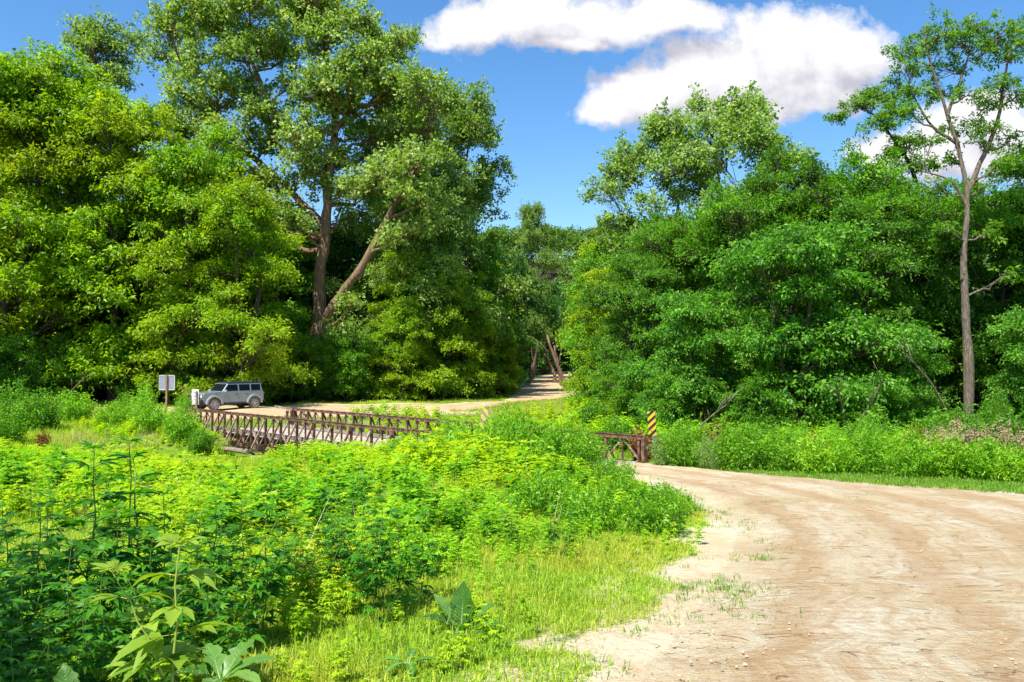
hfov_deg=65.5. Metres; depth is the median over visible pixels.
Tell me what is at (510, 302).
tunnel tree
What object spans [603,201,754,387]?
locust tree
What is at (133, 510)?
tall weed
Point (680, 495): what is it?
shrub
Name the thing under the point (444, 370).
young tree
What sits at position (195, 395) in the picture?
weight sign
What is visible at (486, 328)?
young tree
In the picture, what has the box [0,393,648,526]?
weeds
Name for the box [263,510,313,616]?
tall weed
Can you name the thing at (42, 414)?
shrub
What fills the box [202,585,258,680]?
tall weed
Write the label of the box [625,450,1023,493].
grass
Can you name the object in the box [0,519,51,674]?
tall weed
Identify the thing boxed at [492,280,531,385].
young tree
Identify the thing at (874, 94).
locust tree
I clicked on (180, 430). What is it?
shrub
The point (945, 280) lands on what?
woodland tree
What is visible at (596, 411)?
shrub
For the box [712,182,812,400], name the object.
woodland tree
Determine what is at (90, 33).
poplar tree
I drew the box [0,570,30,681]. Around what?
tall weed
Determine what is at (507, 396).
grass
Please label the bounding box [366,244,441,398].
ash tree
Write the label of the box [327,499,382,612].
tall weed
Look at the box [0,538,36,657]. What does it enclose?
tall weed
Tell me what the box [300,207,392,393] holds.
woodland tree
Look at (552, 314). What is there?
tunnel tree
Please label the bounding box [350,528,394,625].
tall weed
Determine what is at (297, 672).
weeds
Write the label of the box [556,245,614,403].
maple tree
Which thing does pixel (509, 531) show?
tall weed
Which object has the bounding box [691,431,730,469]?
shrub
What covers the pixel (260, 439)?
truss bridge
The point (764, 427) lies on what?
shrub
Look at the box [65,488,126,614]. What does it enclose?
tall weed
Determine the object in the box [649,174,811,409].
locust tree
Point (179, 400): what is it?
shrub
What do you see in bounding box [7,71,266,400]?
ash tree
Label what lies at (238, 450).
timber log
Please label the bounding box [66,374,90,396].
bare branch
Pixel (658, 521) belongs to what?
shrub
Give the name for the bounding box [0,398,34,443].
shrub
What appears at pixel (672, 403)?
sapling
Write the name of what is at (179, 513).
weeds
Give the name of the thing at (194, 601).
tall weed
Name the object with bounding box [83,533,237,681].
young sunflower
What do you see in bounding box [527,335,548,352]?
bare branch
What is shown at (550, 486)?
shrub
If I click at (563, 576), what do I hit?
grass
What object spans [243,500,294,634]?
tall weed
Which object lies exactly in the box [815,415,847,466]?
shrub
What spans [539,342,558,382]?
leaning trunk
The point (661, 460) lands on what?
shrub
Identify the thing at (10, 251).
woodland tree
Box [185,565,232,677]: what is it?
tall weed
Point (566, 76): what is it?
sky
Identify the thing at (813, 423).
sapling
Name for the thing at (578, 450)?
shrub
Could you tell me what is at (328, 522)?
tall weed
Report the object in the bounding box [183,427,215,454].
shrub
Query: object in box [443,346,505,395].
sapling
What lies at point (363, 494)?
tall weed
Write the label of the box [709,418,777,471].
shrub
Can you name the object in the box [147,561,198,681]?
tall weed
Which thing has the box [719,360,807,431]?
sapling
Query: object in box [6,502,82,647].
tall weed
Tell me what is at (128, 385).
sapling
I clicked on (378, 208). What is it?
willow tree
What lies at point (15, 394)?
shrub
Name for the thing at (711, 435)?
dead weed
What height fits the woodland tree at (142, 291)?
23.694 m
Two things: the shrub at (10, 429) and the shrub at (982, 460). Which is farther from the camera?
the shrub at (10, 429)
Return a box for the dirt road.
[604,462,1023,681]
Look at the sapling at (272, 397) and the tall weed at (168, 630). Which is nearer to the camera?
the tall weed at (168, 630)
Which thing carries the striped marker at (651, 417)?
on the ground at (716, 540)
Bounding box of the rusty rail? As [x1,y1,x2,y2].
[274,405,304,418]
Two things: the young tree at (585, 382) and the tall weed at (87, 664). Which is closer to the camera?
the tall weed at (87, 664)
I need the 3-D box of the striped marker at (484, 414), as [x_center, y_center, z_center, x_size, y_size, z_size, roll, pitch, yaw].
[-1.080,3.213,28.552,0.300,1.800,0.073,14,2,14]
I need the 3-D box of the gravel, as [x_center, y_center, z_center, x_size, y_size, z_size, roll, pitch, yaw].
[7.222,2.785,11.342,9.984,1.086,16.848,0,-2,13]
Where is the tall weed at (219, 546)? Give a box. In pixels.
[186,502,249,643]
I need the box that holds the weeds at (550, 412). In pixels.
[347,396,637,450]
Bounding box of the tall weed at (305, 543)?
[282,515,315,604]
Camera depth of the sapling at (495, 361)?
77.55 m
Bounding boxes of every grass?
[0,411,470,615]
[0,423,307,512]
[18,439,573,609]
[18,510,714,681]
[38,384,634,457]
[429,468,707,512]
[511,478,802,681]
[576,567,808,626]
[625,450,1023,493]
[698,504,783,522]
[701,499,796,507]
[729,549,781,561]
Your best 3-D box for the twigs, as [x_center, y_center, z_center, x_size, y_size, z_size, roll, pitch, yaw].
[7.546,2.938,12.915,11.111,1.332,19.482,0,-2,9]
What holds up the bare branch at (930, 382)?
attached to the box elder tree at (807, 248)
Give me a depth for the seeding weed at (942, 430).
22.33 m
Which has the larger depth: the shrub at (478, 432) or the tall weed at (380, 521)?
the shrub at (478, 432)
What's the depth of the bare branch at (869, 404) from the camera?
32.26 m
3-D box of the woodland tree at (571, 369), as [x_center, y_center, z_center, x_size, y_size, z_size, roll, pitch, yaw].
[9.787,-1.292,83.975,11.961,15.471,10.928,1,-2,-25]
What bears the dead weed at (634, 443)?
on the ground at (716, 540)
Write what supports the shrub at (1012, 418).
on the ground at (716, 540)
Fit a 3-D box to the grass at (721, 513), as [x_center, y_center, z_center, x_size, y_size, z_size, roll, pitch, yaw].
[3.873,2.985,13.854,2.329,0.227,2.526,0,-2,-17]
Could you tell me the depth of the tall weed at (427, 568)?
7.22 m
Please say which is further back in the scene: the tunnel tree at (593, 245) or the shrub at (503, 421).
the tunnel tree at (593, 245)
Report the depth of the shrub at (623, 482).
15.07 m
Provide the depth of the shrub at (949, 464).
21.48 m
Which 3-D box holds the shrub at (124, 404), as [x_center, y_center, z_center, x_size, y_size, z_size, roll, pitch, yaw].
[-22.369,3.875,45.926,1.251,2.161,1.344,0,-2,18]
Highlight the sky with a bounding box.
[0,0,1023,257]
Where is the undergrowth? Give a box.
[29,375,982,416]
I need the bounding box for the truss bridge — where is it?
[187,408,647,462]
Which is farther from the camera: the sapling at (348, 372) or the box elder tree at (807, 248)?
the sapling at (348, 372)
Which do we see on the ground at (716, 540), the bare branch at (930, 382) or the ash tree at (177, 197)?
the ash tree at (177, 197)
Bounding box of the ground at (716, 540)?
[0,258,1022,681]
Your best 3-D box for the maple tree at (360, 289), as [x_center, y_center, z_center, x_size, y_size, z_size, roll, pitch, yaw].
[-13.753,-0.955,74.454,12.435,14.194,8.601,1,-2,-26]
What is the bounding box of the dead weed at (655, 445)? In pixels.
[649,434,668,458]
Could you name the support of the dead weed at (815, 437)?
on the ground at (716, 540)
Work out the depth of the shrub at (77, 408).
45.62 m
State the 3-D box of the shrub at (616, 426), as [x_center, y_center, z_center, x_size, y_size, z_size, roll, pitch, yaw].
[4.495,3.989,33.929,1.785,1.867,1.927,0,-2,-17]
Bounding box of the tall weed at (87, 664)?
[54,588,117,681]
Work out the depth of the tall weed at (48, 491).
6.53 m
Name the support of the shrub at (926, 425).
on the ground at (716, 540)
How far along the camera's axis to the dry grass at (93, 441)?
37.99 m
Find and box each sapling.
[0,323,59,396]
[0,329,12,374]
[33,329,99,400]
[102,338,171,401]
[168,333,220,397]
[228,340,293,404]
[271,324,335,401]
[311,321,379,401]
[342,319,420,399]
[409,329,456,398]
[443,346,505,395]
[474,346,508,394]
[578,356,606,398]
[586,359,639,406]
[593,370,654,427]
[632,361,702,430]
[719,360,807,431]
[794,366,866,433]
[848,366,924,432]
[931,403,970,431]
[974,395,1023,428]
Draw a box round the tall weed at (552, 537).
[542,501,563,555]
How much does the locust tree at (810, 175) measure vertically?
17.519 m
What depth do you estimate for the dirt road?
7.84 m
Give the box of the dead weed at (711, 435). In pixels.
[700,421,725,460]
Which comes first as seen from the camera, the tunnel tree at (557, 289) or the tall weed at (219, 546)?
the tall weed at (219, 546)
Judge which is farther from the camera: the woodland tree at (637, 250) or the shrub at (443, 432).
the woodland tree at (637, 250)
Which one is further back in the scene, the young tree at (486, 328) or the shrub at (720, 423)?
the young tree at (486, 328)
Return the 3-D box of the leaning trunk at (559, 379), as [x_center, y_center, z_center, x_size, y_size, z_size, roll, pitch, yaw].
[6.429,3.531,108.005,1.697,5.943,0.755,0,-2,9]
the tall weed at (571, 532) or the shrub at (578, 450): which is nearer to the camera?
the tall weed at (571, 532)
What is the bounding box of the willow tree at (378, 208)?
[297,167,511,360]
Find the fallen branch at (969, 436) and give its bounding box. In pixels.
[943,429,1023,442]
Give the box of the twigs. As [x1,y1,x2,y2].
[655,483,1023,681]
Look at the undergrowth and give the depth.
64.53 m
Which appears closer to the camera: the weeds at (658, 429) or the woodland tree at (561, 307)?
the weeds at (658, 429)
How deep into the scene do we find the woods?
303.72 m
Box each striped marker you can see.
[479,406,490,428]
[647,411,656,457]
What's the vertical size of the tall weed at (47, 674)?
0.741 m
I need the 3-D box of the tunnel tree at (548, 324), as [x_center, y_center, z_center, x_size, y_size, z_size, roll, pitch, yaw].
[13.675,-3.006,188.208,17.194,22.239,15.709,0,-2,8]
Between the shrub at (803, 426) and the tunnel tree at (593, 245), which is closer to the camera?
the shrub at (803, 426)
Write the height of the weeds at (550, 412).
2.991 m
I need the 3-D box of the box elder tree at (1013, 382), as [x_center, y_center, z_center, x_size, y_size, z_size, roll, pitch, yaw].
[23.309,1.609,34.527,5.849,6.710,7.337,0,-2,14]
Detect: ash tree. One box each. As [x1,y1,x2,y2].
[0,36,155,388]
[0,56,169,386]
[0,86,141,397]
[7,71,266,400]
[96,121,254,404]
[146,130,294,381]
[170,163,322,405]
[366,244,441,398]
[469,231,522,372]
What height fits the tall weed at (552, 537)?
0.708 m
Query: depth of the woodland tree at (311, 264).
78.65 m
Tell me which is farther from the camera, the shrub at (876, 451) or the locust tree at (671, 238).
the locust tree at (671, 238)
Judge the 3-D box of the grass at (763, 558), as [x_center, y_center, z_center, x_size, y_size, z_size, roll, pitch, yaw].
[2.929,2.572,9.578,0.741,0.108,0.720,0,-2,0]
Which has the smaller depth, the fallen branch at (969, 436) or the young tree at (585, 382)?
the fallen branch at (969, 436)
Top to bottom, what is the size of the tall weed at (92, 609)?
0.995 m
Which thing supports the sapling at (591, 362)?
on the ground at (716, 540)
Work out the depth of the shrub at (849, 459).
23.24 m
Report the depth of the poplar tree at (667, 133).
68.61 m
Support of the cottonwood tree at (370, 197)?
on the ground at (716, 540)
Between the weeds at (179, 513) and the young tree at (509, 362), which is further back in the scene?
the young tree at (509, 362)
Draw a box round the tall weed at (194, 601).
[161,508,220,645]
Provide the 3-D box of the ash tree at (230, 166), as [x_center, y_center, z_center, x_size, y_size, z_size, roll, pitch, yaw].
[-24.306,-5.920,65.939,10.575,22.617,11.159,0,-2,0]
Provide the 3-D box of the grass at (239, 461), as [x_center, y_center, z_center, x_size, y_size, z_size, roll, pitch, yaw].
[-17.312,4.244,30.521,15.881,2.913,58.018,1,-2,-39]
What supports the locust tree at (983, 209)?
on the ground at (716, 540)
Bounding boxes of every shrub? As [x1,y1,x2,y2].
[0,378,42,422]
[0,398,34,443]
[10,387,68,431]
[54,387,97,422]
[89,400,129,429]
[112,391,133,419]
[126,397,173,433]
[127,377,159,416]
[160,402,200,443]
[175,392,196,417]
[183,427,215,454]
[380,431,418,462]
[411,430,444,454]
[420,411,468,446]
[440,415,508,458]
[470,406,513,443]
[489,397,529,450]
[490,412,569,463]
[508,462,587,519]
[534,409,599,472]
[553,475,624,532]
[561,420,611,469]
[577,396,615,430]
[587,458,628,489]
[592,452,639,480]
[593,471,649,505]
[595,413,636,450]
[610,476,693,538]
[640,478,696,517]
[646,431,674,465]
[659,412,711,466]
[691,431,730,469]
[706,414,731,446]
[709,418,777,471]
[733,414,782,440]
[758,419,809,471]
[788,416,813,445]
[788,430,841,473]
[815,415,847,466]
[822,435,875,474]
[841,406,903,447]
[846,404,896,475]
[883,422,943,477]
[897,406,965,441]
[914,431,978,478]
[941,401,1023,448]
[956,433,1016,481]
[990,442,1023,482]
[993,405,1023,452]
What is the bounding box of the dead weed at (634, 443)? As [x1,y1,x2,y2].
[628,425,655,460]
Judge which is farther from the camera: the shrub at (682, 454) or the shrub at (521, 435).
the shrub at (682, 454)
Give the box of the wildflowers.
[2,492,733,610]
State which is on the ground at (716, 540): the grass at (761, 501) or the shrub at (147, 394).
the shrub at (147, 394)
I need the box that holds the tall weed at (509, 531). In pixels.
[497,496,520,549]
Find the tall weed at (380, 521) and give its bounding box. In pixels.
[360,488,401,602]
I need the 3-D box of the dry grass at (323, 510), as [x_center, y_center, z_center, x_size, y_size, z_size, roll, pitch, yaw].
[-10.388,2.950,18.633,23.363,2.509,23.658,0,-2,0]
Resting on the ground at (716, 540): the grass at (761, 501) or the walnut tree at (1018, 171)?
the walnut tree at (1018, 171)
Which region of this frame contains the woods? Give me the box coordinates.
[113,223,634,295]
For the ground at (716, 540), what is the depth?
7.69 m
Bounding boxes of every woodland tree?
[0,184,37,336]
[87,180,230,394]
[120,179,296,388]
[231,195,345,383]
[281,222,355,392]
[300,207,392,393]
[478,236,529,374]
[480,230,556,383]
[548,231,653,379]
[553,285,583,385]
[601,217,730,323]
[644,195,761,406]
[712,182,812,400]
[792,200,958,391]
[914,185,995,409]
[914,190,996,410]
[932,231,1018,410]
[974,248,1018,402]
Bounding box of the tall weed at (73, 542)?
[37,537,112,667]
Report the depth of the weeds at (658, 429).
33.35 m
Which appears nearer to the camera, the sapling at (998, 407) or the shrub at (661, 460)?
the shrub at (661, 460)
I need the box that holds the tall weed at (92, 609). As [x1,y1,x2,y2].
[47,542,134,681]
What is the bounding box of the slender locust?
[879,2,1023,423]
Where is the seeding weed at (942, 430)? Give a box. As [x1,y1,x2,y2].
[923,416,983,453]
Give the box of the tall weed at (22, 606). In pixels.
[0,563,62,681]
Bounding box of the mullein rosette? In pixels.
[53,663,79,681]
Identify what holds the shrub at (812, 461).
on the ground at (716, 540)
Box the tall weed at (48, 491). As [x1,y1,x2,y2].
[19,489,79,630]
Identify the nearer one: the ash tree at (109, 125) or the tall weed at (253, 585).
the tall weed at (253, 585)
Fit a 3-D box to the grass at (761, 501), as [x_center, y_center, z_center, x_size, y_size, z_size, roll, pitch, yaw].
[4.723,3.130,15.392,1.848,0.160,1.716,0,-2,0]
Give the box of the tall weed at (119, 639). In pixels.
[95,583,160,681]
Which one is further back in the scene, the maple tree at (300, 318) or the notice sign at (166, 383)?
the maple tree at (300, 318)
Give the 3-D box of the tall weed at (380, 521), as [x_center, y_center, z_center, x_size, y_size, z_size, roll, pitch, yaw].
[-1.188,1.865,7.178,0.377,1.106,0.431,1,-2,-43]
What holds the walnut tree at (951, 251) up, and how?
on the ground at (716, 540)
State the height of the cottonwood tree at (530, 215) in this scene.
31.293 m
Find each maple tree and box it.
[241,221,335,398]
[328,261,397,397]
[449,237,522,393]
[500,275,543,385]
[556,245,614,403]
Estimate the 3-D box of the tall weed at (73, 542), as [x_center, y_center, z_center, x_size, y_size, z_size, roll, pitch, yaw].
[-2.803,1.772,5.087,0.356,1.043,0.407,-1,-2,41]
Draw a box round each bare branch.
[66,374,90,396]
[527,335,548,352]
[698,389,740,426]
[825,376,845,429]
[858,362,881,421]
[896,331,947,412]
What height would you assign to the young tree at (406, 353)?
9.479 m
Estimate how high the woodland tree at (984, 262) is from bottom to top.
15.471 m
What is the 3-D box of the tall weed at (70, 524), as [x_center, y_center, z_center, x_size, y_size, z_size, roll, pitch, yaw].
[-3.193,1.581,5.987,0.678,1.674,0.703,1,-2,-41]
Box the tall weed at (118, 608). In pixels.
[76,498,149,660]
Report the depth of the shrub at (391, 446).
27.20 m
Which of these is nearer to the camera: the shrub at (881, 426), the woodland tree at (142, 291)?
the shrub at (881, 426)
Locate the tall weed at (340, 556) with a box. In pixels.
[317,493,359,591]
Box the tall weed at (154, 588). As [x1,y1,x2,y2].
[109,530,178,680]
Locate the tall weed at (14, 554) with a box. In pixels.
[0,500,38,618]
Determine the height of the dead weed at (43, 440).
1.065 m
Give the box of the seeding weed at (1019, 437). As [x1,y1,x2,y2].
[970,418,1023,462]
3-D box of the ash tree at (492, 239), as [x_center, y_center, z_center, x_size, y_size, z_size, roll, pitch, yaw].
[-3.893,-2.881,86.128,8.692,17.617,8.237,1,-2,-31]
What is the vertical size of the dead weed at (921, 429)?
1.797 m
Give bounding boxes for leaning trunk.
[526,343,538,384]
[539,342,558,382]
[546,335,566,388]
[553,345,561,385]
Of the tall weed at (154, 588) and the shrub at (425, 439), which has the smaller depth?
the tall weed at (154, 588)
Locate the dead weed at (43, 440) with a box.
[32,429,52,447]
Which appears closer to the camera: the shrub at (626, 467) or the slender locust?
the shrub at (626, 467)
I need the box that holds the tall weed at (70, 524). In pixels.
[36,440,134,635]
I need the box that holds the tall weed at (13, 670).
[0,626,56,681]
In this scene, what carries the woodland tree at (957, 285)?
on the ground at (716, 540)
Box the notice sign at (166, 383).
[159,375,174,410]
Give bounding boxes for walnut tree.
[563,252,684,406]
[771,194,950,391]
[853,175,1022,383]
[940,135,1023,356]
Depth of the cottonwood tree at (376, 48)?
68.39 m
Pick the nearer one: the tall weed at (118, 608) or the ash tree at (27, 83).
the tall weed at (118, 608)
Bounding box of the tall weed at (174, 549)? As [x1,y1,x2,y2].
[126,486,193,588]
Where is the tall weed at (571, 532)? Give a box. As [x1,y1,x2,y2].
[559,511,578,556]
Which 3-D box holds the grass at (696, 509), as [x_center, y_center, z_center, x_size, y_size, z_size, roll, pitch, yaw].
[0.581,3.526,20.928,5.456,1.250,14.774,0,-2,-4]
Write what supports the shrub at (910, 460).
on the ground at (716, 540)
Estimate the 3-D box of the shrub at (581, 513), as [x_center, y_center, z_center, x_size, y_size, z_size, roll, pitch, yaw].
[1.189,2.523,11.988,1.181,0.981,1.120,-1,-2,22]
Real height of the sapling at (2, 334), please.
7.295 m
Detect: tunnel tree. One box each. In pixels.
[471,234,522,324]
[498,262,529,345]
[517,276,566,374]
[536,277,574,370]
[546,285,572,368]
[551,232,622,354]
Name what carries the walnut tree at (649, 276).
on the ground at (716, 540)
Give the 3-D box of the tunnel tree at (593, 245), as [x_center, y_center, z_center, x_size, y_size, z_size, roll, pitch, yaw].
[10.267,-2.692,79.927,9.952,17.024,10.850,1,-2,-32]
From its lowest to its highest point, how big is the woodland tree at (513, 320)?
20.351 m
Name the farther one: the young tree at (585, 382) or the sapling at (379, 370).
the sapling at (379, 370)
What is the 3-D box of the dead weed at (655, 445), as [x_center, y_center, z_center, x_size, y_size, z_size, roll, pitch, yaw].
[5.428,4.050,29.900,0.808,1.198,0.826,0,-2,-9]
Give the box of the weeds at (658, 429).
[608,405,1022,471]
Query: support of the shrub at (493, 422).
on the ground at (716, 540)
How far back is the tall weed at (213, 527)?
6.85 m
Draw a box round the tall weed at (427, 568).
[406,508,442,597]
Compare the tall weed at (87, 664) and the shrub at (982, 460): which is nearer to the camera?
the tall weed at (87, 664)
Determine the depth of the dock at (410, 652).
5.31 m
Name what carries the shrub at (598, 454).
on the ground at (716, 540)
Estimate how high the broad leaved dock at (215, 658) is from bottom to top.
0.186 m
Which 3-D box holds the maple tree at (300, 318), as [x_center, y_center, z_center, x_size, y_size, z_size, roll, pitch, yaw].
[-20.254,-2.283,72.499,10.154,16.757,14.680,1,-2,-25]
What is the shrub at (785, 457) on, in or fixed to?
on the ground at (716, 540)
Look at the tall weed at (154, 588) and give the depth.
5.17 m
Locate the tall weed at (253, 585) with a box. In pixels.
[212,498,284,647]
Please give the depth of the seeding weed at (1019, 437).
21.74 m
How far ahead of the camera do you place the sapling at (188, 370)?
61.63 m
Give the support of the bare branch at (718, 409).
on the ground at (716, 540)
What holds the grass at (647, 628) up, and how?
on the ground at (716, 540)
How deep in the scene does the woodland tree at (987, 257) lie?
50.22 m
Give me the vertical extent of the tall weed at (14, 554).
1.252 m
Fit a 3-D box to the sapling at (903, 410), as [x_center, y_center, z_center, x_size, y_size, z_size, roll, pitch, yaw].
[16.293,3.034,34.839,3.104,3.862,3.403,-1,-2,30]
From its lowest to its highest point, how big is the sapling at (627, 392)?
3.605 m
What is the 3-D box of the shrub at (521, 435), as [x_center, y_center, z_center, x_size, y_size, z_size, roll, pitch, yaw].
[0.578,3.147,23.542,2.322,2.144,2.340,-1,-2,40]
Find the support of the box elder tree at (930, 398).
on the ground at (716, 540)
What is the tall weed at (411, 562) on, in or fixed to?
on the ground at (716, 540)
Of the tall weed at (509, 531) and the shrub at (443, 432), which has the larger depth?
the shrub at (443, 432)
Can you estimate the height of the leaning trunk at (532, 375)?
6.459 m
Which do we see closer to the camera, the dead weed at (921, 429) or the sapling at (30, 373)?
the dead weed at (921, 429)
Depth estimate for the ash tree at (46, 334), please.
66.61 m
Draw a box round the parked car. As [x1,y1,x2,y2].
[187,381,264,409]
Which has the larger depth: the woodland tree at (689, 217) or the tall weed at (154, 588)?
the woodland tree at (689, 217)
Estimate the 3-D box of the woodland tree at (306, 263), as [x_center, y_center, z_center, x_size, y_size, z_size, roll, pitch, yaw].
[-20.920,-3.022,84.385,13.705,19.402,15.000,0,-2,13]
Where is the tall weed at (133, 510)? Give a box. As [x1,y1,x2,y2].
[80,435,179,649]
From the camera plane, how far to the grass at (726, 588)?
7.79 m
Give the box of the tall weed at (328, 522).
[308,486,347,571]
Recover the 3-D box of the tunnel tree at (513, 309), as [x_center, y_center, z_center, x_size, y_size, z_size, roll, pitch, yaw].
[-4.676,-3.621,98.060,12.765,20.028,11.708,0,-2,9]
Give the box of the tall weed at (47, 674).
[17,609,84,681]
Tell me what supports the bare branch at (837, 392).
attached to the box elder tree at (807, 248)
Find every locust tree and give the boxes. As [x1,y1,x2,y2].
[596,234,681,384]
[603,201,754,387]
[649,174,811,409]
[725,132,865,408]
[748,122,982,394]
[822,82,941,406]
[903,174,1023,403]
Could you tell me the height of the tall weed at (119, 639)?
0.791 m
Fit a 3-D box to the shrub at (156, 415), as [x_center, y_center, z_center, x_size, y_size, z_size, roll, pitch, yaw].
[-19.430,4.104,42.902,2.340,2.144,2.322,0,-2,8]
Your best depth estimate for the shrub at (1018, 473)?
20.08 m
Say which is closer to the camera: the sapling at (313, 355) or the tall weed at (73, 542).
the tall weed at (73, 542)
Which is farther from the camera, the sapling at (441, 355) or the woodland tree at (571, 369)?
the woodland tree at (571, 369)
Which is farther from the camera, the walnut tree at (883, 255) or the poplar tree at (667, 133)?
the poplar tree at (667, 133)
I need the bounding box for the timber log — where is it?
[218,447,249,454]
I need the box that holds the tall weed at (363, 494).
[344,463,370,525]
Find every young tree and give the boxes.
[363,295,441,401]
[390,252,479,399]
[427,269,517,398]
[483,321,523,393]
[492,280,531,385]
[555,261,648,403]
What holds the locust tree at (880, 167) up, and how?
on the ground at (716, 540)
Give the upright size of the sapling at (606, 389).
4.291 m
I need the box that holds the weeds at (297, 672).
[41,491,705,681]
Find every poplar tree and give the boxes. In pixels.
[55,4,159,386]
[576,95,732,260]
[654,80,825,215]
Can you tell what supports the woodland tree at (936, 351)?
on the ground at (716, 540)
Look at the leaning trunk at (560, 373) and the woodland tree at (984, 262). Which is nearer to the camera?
the woodland tree at (984, 262)
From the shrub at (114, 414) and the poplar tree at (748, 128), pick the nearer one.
the shrub at (114, 414)
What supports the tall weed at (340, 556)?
on the ground at (716, 540)
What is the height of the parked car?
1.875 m
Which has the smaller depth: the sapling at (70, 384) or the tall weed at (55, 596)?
the tall weed at (55, 596)
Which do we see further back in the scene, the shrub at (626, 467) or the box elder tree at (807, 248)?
the box elder tree at (807, 248)
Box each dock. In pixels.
[169,639,278,681]
[383,648,439,675]
[422,581,509,640]
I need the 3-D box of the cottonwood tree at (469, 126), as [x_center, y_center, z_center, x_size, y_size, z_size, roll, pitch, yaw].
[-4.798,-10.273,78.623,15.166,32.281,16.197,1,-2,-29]
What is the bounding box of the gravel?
[640,485,1023,679]
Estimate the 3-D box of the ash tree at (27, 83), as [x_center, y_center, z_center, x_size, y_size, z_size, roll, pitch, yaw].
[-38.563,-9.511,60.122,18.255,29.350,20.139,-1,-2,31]
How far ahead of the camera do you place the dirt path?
59.22 m
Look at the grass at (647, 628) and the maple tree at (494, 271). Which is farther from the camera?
the maple tree at (494, 271)
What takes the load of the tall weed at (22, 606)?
on the ground at (716, 540)
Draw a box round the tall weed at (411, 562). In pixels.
[380,507,422,610]
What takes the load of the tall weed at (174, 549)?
on the ground at (716, 540)
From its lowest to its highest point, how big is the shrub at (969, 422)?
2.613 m
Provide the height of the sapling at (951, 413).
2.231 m
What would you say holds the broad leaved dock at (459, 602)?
on the ground at (716, 540)
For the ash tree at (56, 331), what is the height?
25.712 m
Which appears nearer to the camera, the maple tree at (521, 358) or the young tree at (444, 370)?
the young tree at (444, 370)
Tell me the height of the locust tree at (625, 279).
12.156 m
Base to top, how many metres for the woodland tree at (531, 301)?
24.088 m
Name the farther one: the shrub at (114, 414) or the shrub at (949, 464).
the shrub at (114, 414)
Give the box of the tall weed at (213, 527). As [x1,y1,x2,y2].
[194,506,243,614]
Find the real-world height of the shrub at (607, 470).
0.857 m
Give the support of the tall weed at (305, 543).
on the ground at (716, 540)
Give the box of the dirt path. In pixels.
[143,373,574,420]
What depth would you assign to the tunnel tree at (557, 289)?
174.90 m
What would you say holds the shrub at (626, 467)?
on the ground at (716, 540)
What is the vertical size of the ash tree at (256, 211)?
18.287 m
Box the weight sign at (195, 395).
[192,389,198,416]
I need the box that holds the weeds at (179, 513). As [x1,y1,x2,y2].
[0,479,623,681]
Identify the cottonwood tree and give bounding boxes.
[133,0,469,400]
[335,100,488,299]
[389,74,539,360]
[507,199,568,378]
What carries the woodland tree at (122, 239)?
on the ground at (716, 540)
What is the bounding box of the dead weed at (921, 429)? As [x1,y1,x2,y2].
[896,423,937,468]
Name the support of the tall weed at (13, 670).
on the ground at (716, 540)
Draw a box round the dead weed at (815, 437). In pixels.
[804,430,829,447]
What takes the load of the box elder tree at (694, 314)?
on the ground at (716, 540)
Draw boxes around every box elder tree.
[610,285,772,429]
[695,214,945,429]
[849,320,960,427]
[974,303,1023,422]

